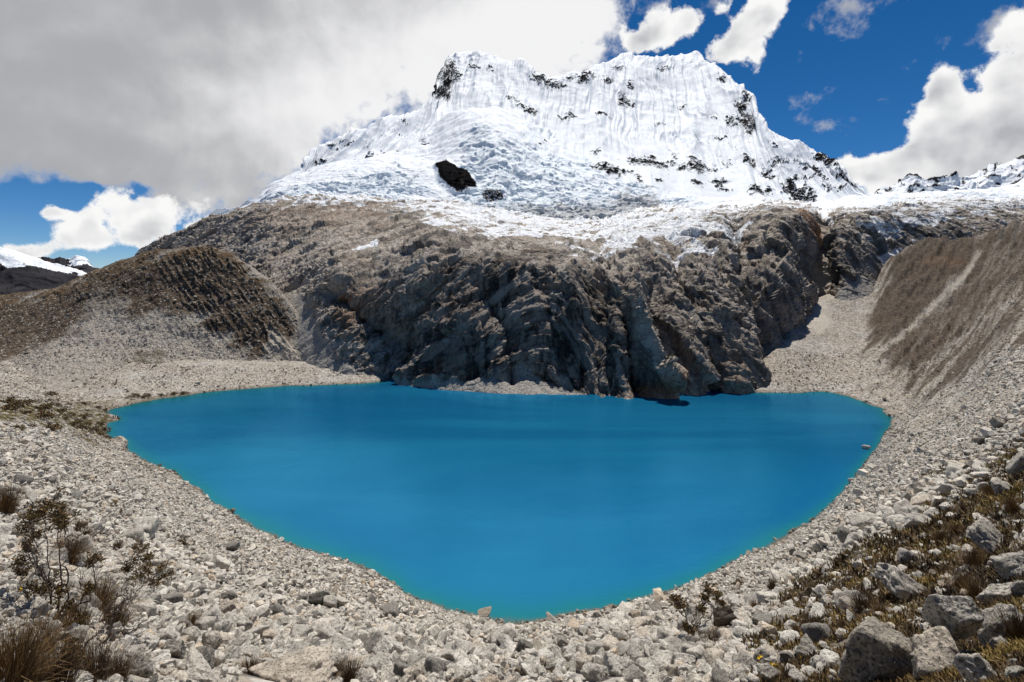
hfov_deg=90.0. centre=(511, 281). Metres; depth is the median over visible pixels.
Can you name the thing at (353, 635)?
boulder
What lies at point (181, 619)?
boulder
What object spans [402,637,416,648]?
boulder
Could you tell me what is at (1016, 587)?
boulder
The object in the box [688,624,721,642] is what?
grass tuft
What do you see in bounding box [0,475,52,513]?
grass tuft
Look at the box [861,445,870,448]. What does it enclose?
boulder
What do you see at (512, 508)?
lake water
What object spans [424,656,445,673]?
boulder
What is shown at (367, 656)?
boulder
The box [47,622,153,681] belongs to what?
grass tuft
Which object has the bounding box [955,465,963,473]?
boulder
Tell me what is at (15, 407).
shore bush
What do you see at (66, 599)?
boulder
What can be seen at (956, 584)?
grass tuft
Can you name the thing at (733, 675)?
boulder
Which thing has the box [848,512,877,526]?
boulder
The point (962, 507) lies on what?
grass tuft
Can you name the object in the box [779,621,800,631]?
grass tuft
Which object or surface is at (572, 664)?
boulder
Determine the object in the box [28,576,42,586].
boulder
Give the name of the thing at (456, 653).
boulder
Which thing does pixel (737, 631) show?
boulder
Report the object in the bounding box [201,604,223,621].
boulder
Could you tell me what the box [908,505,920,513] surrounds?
boulder
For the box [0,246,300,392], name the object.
moraine hill
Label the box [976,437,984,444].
boulder
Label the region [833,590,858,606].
boulder
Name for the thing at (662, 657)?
boulder
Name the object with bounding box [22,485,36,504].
boulder
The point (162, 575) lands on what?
boulder
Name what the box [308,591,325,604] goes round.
boulder
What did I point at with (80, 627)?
boulder
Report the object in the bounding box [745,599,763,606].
grass tuft
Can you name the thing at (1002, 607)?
boulder
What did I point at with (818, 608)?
boulder
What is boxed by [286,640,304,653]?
boulder
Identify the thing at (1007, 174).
snow ridge mountain
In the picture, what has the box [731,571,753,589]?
shrub
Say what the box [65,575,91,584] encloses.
boulder
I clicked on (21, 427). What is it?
shore bush
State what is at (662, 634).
boulder
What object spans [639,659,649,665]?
boulder
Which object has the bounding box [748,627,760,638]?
boulder
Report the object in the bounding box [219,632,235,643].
boulder
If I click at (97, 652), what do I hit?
boulder
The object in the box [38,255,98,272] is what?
mountain
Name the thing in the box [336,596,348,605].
boulder
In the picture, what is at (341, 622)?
boulder
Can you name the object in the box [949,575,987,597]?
grass tuft
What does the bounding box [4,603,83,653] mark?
grass tuft
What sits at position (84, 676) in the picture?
boulder
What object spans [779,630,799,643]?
boulder
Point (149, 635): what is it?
boulder
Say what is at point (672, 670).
boulder
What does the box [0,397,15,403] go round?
shore bush
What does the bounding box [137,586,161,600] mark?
boulder
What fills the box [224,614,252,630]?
boulder
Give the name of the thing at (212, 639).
boulder
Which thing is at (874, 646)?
boulder
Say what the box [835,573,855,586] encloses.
grass tuft
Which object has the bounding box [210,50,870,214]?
snow mountain
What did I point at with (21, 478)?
boulder
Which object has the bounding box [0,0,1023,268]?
sky
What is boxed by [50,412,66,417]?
shore bush
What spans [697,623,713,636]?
boulder
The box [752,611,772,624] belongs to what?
boulder
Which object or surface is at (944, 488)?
boulder
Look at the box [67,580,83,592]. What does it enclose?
boulder
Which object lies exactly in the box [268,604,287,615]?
boulder
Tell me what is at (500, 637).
boulder
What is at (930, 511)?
boulder
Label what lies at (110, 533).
shrub
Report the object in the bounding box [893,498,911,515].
boulder
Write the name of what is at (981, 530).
boulder
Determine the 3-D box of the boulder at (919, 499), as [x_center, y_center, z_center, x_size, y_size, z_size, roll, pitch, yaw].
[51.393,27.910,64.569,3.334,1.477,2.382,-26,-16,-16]
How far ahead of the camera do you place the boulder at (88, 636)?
16.16 m
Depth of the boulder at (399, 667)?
21.83 m
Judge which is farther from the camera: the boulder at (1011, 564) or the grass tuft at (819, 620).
the grass tuft at (819, 620)
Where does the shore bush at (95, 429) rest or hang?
on the ground
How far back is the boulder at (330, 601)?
60.84 m
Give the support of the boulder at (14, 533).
on the ground
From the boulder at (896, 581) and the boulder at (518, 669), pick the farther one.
the boulder at (896, 581)
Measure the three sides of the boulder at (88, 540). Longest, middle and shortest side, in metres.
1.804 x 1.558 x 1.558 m
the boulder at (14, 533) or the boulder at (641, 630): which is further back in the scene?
the boulder at (641, 630)
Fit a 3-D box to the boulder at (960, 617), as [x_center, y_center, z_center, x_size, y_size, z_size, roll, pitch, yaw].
[10.518,8.015,12.251,1.178,1.208,0.927,0,0,0]
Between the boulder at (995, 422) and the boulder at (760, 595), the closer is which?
the boulder at (760, 595)
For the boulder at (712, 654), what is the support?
on the ground
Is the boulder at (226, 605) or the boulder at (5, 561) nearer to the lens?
the boulder at (5, 561)
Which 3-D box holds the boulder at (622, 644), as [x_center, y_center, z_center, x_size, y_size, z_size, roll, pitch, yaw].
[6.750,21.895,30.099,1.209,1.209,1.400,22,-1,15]
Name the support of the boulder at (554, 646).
on the ground
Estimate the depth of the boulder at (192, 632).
27.06 m
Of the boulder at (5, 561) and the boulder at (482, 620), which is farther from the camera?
the boulder at (482, 620)
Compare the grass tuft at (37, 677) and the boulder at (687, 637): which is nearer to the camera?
the grass tuft at (37, 677)
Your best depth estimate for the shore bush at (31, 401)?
189.04 m
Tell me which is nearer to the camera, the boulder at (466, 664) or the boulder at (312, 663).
the boulder at (312, 663)
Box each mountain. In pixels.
[0,247,86,294]
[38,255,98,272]
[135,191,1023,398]
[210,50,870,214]
[233,106,1023,219]
[874,154,1023,193]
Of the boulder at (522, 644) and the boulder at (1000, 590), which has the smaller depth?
the boulder at (1000, 590)
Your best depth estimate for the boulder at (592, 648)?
29.83 m
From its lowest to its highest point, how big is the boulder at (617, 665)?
1.081 m
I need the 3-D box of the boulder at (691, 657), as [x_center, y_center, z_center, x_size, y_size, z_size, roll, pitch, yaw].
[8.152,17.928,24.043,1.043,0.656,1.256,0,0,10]
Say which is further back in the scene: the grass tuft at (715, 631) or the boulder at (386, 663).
the grass tuft at (715, 631)
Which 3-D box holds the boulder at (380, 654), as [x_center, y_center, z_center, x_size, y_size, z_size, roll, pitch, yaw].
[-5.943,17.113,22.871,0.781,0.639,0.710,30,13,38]
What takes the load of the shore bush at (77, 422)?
on the ground
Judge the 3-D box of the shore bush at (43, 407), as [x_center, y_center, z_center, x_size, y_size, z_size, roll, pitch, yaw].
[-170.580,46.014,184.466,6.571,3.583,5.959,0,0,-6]
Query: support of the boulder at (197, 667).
on the ground
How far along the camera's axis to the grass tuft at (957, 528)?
39.95 m
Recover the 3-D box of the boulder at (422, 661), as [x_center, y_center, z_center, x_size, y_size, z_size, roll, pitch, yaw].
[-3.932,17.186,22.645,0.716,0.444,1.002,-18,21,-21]
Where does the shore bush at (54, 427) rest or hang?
on the ground
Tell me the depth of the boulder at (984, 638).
12.34 m
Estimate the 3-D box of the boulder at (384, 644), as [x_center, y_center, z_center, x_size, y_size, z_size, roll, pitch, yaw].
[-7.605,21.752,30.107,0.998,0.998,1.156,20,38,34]
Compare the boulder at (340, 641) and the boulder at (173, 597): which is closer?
the boulder at (340, 641)
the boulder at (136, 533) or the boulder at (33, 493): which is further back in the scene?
the boulder at (136, 533)
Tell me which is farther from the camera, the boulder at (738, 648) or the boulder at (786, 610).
the boulder at (786, 610)
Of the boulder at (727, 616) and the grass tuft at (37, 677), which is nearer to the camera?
the grass tuft at (37, 677)
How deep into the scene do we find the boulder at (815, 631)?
23.70 m
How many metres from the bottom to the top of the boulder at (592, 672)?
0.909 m
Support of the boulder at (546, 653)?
on the ground
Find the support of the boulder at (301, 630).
on the ground
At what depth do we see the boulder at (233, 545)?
98.54 m
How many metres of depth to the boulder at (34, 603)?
16.27 m
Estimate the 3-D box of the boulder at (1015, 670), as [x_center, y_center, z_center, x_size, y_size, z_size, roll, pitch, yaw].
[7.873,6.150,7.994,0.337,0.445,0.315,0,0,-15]
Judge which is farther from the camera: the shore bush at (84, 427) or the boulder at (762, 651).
the shore bush at (84, 427)
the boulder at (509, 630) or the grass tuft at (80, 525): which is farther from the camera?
the grass tuft at (80, 525)
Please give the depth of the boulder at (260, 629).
33.11 m
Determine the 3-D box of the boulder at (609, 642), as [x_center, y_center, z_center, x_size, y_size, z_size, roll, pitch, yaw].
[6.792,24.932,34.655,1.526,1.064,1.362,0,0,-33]
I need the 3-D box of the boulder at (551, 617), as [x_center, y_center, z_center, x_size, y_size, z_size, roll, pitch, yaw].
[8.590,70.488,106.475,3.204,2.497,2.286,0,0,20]
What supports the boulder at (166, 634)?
on the ground
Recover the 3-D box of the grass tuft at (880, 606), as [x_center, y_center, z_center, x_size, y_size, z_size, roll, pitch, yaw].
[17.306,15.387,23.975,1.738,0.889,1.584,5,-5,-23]
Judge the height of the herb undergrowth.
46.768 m
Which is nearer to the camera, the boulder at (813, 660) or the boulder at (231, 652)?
the boulder at (813, 660)
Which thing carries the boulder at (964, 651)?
on the ground
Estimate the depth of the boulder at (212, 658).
17.65 m
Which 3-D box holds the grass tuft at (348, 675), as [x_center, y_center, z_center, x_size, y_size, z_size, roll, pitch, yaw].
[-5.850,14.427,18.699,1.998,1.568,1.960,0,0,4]
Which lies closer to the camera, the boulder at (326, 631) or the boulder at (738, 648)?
the boulder at (738, 648)
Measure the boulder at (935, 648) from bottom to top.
1.261 m
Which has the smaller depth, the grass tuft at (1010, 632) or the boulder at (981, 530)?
the grass tuft at (1010, 632)
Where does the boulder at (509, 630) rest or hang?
on the ground
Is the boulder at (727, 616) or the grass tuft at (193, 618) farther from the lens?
the boulder at (727, 616)
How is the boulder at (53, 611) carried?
on the ground
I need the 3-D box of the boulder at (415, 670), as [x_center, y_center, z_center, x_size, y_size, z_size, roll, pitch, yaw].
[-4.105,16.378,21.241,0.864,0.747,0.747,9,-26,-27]
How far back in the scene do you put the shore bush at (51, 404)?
220.91 m
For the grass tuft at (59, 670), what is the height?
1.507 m
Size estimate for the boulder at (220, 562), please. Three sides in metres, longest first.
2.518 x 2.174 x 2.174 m
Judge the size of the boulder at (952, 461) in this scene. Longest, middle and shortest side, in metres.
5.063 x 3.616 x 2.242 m
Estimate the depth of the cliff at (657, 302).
411.02 m
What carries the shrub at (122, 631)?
on the ground
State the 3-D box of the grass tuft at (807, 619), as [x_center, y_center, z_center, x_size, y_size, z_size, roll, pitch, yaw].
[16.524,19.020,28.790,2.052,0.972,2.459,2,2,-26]
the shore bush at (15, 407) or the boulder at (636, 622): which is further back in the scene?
the shore bush at (15, 407)
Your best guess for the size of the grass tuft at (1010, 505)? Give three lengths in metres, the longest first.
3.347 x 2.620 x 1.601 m
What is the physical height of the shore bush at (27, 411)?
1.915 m
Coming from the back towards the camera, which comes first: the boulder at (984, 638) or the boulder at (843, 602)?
the boulder at (843, 602)
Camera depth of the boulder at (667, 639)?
32.90 m
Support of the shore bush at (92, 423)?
on the ground
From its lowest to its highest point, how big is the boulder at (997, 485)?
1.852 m
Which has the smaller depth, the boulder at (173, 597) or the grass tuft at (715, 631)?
the grass tuft at (715, 631)
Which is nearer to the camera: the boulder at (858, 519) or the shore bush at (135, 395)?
the boulder at (858, 519)
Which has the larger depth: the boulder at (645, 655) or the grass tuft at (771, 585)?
the grass tuft at (771, 585)
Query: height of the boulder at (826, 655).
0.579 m
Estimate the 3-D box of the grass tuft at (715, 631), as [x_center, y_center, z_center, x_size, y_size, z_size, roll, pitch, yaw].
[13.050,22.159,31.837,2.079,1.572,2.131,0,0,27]
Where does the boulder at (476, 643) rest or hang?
on the ground
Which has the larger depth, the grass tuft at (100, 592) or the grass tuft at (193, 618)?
the grass tuft at (193, 618)
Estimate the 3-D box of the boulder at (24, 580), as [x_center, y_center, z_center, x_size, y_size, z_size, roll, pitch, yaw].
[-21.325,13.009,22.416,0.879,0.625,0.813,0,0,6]
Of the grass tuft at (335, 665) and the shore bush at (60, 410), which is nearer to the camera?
the grass tuft at (335, 665)
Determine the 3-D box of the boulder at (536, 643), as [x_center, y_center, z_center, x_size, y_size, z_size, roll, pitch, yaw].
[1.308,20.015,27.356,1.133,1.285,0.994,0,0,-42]
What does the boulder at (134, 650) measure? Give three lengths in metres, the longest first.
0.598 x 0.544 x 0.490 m
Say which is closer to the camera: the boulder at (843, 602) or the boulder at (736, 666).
the boulder at (736, 666)
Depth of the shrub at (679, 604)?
36.53 m
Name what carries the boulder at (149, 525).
on the ground
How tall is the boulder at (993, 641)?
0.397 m
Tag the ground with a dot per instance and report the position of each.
(950, 288)
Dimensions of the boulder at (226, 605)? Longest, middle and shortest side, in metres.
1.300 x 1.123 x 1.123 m
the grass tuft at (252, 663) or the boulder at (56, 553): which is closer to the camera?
the grass tuft at (252, 663)
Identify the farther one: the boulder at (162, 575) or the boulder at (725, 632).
the boulder at (162, 575)
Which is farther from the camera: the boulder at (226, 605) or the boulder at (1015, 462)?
the boulder at (1015, 462)
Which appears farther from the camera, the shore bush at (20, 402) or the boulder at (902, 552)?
the shore bush at (20, 402)
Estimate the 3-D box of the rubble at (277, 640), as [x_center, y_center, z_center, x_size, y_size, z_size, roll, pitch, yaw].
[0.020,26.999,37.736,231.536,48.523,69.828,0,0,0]
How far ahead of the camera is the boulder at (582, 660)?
23.79 m
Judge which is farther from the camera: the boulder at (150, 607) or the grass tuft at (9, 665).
the boulder at (150, 607)
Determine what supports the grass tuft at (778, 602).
on the ground
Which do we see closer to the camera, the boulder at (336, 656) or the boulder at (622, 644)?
the boulder at (336, 656)
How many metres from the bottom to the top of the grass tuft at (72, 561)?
2.654 m
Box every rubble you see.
[0,252,1023,628]
[0,442,1023,681]
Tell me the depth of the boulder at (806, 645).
21.52 m
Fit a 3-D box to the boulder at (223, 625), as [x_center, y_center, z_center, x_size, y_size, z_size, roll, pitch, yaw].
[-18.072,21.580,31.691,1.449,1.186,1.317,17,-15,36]
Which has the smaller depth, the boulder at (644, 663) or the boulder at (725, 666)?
the boulder at (725, 666)
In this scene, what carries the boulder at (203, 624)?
on the ground
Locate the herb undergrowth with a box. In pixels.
[731,426,1023,681]
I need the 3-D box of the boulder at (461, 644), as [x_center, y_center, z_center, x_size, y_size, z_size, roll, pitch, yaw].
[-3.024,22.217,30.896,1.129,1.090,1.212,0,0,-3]
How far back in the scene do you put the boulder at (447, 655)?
27.29 m
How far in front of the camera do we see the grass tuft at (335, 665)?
19.64 m
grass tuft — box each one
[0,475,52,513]
[0,597,100,681]
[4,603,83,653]
[4,617,117,681]
[14,635,83,681]
[42,524,114,565]
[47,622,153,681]
[53,586,117,628]
[70,517,91,531]
[73,566,143,612]
[77,523,94,538]
[92,595,146,626]
[97,642,152,681]
[112,538,128,549]
[174,537,194,545]
[184,604,206,624]
[230,652,264,675]
[331,651,349,676]
[333,648,374,681]
[532,658,552,672]
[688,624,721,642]
[710,623,731,638]
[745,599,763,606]
[764,574,785,589]
[764,656,801,680]
[771,601,783,610]
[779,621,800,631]
[788,607,814,625]
[810,612,831,623]
[830,582,887,616]
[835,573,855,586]
[865,598,893,613]
[898,542,919,549]
[927,526,952,544]
[939,567,974,589]
[942,518,965,535]
[942,541,994,570]
[948,503,966,512]
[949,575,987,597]
[968,480,993,497]
[980,592,1023,641]
[991,490,1023,514]
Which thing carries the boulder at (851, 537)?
on the ground
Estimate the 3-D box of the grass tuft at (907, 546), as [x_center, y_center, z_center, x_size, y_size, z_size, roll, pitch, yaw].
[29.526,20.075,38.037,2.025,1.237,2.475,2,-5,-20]
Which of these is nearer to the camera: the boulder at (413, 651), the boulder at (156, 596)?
the boulder at (413, 651)
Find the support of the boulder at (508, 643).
on the ground
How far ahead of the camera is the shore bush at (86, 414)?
249.84 m
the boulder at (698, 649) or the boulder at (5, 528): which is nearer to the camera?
the boulder at (698, 649)
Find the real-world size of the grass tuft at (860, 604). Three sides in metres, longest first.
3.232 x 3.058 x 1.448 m
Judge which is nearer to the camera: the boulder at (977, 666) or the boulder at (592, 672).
the boulder at (977, 666)
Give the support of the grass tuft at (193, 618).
on the ground
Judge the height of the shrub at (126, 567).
3.710 m
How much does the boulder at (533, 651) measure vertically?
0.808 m
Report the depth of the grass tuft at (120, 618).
21.68 m
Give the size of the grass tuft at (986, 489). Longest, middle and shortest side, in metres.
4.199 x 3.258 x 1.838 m
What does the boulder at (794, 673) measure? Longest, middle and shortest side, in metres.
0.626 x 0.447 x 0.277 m
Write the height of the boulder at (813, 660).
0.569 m
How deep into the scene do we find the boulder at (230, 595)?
46.11 m
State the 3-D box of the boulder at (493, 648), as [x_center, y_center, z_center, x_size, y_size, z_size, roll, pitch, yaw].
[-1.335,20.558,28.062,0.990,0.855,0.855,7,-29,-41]
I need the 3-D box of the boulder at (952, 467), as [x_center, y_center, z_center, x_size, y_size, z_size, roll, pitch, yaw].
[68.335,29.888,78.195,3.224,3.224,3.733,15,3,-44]
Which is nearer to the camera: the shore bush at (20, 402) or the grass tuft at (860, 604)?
the grass tuft at (860, 604)
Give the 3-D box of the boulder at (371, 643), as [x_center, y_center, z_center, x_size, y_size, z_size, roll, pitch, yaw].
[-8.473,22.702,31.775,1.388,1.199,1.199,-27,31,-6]
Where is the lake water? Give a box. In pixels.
[106,378,893,623]
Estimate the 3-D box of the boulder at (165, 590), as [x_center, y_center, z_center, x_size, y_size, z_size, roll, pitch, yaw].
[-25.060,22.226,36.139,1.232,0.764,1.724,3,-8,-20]
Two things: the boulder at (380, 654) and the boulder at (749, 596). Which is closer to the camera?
the boulder at (380, 654)
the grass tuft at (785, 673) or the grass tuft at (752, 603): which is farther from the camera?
the grass tuft at (752, 603)
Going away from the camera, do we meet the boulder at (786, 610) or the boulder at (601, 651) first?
the boulder at (601, 651)
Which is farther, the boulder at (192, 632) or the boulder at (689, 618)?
the boulder at (689, 618)
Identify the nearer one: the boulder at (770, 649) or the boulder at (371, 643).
the boulder at (770, 649)
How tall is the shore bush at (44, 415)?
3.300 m
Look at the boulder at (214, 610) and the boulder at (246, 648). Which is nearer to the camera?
the boulder at (246, 648)
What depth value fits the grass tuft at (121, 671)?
12.37 m
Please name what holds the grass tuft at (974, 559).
on the ground
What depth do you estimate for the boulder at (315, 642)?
27.82 m
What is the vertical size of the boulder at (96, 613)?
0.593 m
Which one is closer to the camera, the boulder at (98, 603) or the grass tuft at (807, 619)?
the boulder at (98, 603)
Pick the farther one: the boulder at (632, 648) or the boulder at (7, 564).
the boulder at (632, 648)
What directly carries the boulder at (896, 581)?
on the ground
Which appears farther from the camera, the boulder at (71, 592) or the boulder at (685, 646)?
the boulder at (685, 646)
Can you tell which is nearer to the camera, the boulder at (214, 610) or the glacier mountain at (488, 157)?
the boulder at (214, 610)
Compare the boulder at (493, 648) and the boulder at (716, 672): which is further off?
the boulder at (493, 648)
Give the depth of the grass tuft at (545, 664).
23.15 m
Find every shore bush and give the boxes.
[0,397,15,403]
[1,403,20,410]
[4,399,30,407]
[11,423,35,430]
[20,410,32,413]
[22,398,41,404]
[31,403,50,412]
[35,411,57,418]
[41,401,58,409]
[45,390,58,395]
[45,423,64,431]
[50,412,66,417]
[56,408,66,412]
[69,419,83,427]
[77,423,90,429]
[78,412,94,418]
[83,421,100,425]
[87,426,101,434]
[125,393,140,398]
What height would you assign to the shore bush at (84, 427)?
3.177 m
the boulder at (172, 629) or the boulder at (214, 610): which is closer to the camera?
the boulder at (172, 629)
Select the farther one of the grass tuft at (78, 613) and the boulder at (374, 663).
the boulder at (374, 663)
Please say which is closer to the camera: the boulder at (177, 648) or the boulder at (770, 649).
the boulder at (177, 648)
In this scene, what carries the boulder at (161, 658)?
on the ground
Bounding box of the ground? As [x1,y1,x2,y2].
[0,220,1023,681]
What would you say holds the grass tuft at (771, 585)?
on the ground
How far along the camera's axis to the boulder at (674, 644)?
27.93 m
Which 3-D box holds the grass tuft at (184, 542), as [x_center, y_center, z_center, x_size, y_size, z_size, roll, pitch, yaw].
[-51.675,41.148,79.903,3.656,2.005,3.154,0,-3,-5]
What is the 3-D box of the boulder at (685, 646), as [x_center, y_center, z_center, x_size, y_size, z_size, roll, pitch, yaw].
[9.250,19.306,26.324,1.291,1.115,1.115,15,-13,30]
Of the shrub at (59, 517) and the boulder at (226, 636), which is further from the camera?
the boulder at (226, 636)
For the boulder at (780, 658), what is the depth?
20.67 m
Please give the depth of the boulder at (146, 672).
13.89 m
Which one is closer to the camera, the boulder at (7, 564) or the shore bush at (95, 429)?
the boulder at (7, 564)
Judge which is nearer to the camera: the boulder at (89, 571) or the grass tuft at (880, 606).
the grass tuft at (880, 606)
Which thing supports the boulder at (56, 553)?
on the ground
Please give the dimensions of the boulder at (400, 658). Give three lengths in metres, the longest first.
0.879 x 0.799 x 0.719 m
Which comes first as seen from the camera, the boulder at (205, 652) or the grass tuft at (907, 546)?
the boulder at (205, 652)
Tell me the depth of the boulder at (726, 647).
25.50 m
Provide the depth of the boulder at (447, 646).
33.16 m
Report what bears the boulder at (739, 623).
on the rubble at (277, 640)
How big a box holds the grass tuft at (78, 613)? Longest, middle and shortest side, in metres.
2.782 x 2.708 x 1.282 m
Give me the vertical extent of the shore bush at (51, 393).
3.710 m
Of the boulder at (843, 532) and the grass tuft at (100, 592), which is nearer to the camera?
the grass tuft at (100, 592)
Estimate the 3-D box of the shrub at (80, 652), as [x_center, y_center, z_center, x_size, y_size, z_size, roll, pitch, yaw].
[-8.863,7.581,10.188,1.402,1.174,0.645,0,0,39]
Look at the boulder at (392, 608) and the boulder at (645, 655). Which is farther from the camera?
the boulder at (392, 608)
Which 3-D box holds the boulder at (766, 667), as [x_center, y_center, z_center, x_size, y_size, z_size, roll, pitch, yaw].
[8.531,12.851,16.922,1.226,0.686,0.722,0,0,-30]
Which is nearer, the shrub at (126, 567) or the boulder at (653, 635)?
the shrub at (126, 567)
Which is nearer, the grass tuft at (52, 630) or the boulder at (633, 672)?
the grass tuft at (52, 630)
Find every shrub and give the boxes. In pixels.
[4,486,113,635]
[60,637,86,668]
[80,609,148,650]
[92,503,131,543]
[96,540,175,629]
[663,581,726,634]
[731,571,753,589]
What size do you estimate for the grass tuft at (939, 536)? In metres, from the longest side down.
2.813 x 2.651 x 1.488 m
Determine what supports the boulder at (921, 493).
on the ground
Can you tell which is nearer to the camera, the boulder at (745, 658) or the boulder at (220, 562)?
the boulder at (745, 658)
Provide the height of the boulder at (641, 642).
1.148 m
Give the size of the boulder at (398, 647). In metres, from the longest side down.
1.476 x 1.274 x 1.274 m
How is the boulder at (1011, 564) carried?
on the ground
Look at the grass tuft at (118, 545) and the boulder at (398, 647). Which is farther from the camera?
the grass tuft at (118, 545)
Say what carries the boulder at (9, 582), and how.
on the ground
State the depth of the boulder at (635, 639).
31.89 m
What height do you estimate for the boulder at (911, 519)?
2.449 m
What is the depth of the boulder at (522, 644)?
26.95 m
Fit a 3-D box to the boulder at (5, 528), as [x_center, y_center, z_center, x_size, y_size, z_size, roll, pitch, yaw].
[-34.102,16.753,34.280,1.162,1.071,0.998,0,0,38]
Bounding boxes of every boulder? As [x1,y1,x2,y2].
[0,523,12,534]
[0,557,11,564]
[0,580,26,590]
[4,560,24,572]
[11,527,32,536]
[13,473,33,484]
[18,569,34,583]
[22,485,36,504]
[23,597,52,614]
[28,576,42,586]
[43,609,56,619]
[48,547,68,562]
[60,595,74,605]
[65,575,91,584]
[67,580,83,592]
[68,625,88,642]
[69,590,77,596]
[70,534,92,551]
[72,669,93,681]
[73,554,96,568]
[82,567,98,575]
[83,593,101,607]
[84,630,93,642]
[85,607,102,616]
[86,646,106,664]
[120,527,143,544]
[127,645,143,657]
[130,656,153,677]
[133,515,158,539]
[133,601,156,617]
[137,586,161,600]
[141,632,159,640]
[151,652,170,668]
[154,572,171,581]
[158,524,166,531]
[158,625,177,639]
[159,587,168,593]
[159,629,174,639]
[162,592,183,603]
[163,639,186,658]
[172,616,193,626]
[180,626,198,641]
[182,644,217,681]
[195,616,216,630]
[195,646,214,668]
[197,646,210,661]
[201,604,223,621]
[201,630,222,648]
[213,555,230,570]
[214,620,228,632]
[218,598,235,613]
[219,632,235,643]
[220,591,237,599]
[223,541,239,550]
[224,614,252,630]
[224,646,239,658]
[238,644,259,656]
[244,624,270,634]
[248,644,337,681]
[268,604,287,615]
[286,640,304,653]
[289,624,309,637]
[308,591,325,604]
[309,639,320,646]
[316,623,337,639]
[323,595,336,607]
[330,620,345,629]
[331,633,352,647]
[331,654,341,662]
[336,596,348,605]
[342,630,358,640]
[345,654,369,665]
[362,657,380,672]
[364,630,381,653]
[371,636,393,654]
[375,651,385,660]
[379,601,398,617]
[380,654,392,671]
[386,635,403,653]
[393,655,405,663]
[393,662,411,676]
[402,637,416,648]
[403,663,424,680]
[406,649,426,664]
[408,649,417,654]
[418,633,433,646]
[418,658,426,674]
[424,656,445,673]
[440,649,455,661]
[441,641,453,649]
[452,649,460,658]
[453,638,470,653]
[455,659,473,674]
[471,639,483,648]
[474,617,487,624]
[477,645,496,653]
[489,624,516,644]
[496,634,512,643]
[500,636,515,652]
[513,639,533,652]
[515,665,525,675]
[525,648,538,656]
[531,636,542,650]
[538,648,553,658]
[546,612,558,622]
[547,644,560,652]
[567,654,577,672]
[576,654,593,672]
[580,662,608,681]
[586,642,602,654]
[596,647,605,657]
[599,636,618,650]
[602,651,634,676]
[607,611,624,618]
[618,640,631,656]
[625,664,646,681]
[627,643,642,656]
[629,616,652,627]
[629,634,644,644]
[633,626,650,636]
[638,639,656,649]
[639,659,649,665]
[641,647,656,657]
[650,626,676,642]
[653,649,673,664]
[655,627,673,642]
[657,635,672,642]
[659,664,679,676]
[665,636,681,652]
[674,652,695,663]
[681,642,694,652]
[684,635,699,642]
[685,603,701,618]
[686,645,703,659]
[687,614,699,622]
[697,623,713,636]
[703,647,724,664]
[711,666,728,681]
[713,605,737,626]
[717,628,732,639]
[718,662,729,670]
[722,643,735,651]
[729,667,745,680]
[732,619,748,628]
[732,626,749,637]
[732,650,756,669]
[732,663,741,668]
[735,645,753,657]
[744,592,756,601]
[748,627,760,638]
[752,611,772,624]
[753,645,769,660]
[755,591,778,604]
[756,662,783,681]
[763,644,777,658]
[777,650,793,663]
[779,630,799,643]
[780,605,803,619]
[788,668,807,681]
[795,633,816,656]
[801,622,831,643]
[809,602,825,617]
[809,655,817,668]
[818,648,839,667]
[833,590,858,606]
[837,526,850,542]
[837,616,912,681]
[838,596,854,613]
[843,532,864,546]
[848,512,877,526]
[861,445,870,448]
[873,562,926,601]
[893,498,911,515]
[897,547,918,562]
[903,447,910,453]
[904,512,931,528]
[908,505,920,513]
[910,494,931,505]
[910,625,959,679]
[915,492,932,498]
[920,594,983,639]
[922,507,939,517]
[938,483,956,494]
[944,460,964,466]
[945,462,959,478]
[950,653,996,681]
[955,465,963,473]
[959,650,975,653]
[966,516,1002,554]
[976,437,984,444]
[976,582,1012,605]
[977,620,1004,645]
[981,603,1022,628]
[989,416,1005,428]
[989,550,1023,580]
[989,636,1007,649]
[990,479,1012,494]
[1004,665,1023,679]
[1005,450,1023,473]
[1009,580,1023,597]
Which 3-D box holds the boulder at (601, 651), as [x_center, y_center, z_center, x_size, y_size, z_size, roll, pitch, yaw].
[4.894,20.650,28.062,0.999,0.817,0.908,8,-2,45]
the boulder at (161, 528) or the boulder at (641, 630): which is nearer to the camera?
the boulder at (641, 630)
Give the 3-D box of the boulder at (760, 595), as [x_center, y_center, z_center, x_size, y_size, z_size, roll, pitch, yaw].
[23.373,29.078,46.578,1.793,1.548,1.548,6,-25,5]
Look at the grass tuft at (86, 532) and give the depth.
50.78 m
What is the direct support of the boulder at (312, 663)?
on the ground
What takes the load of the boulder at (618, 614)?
on the ground
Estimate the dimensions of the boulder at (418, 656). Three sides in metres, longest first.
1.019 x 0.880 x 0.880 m
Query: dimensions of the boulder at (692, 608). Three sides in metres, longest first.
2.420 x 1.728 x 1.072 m
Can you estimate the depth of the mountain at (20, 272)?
3471.25 m
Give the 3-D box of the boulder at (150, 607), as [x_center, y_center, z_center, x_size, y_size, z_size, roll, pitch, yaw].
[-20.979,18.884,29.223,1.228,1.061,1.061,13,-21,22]

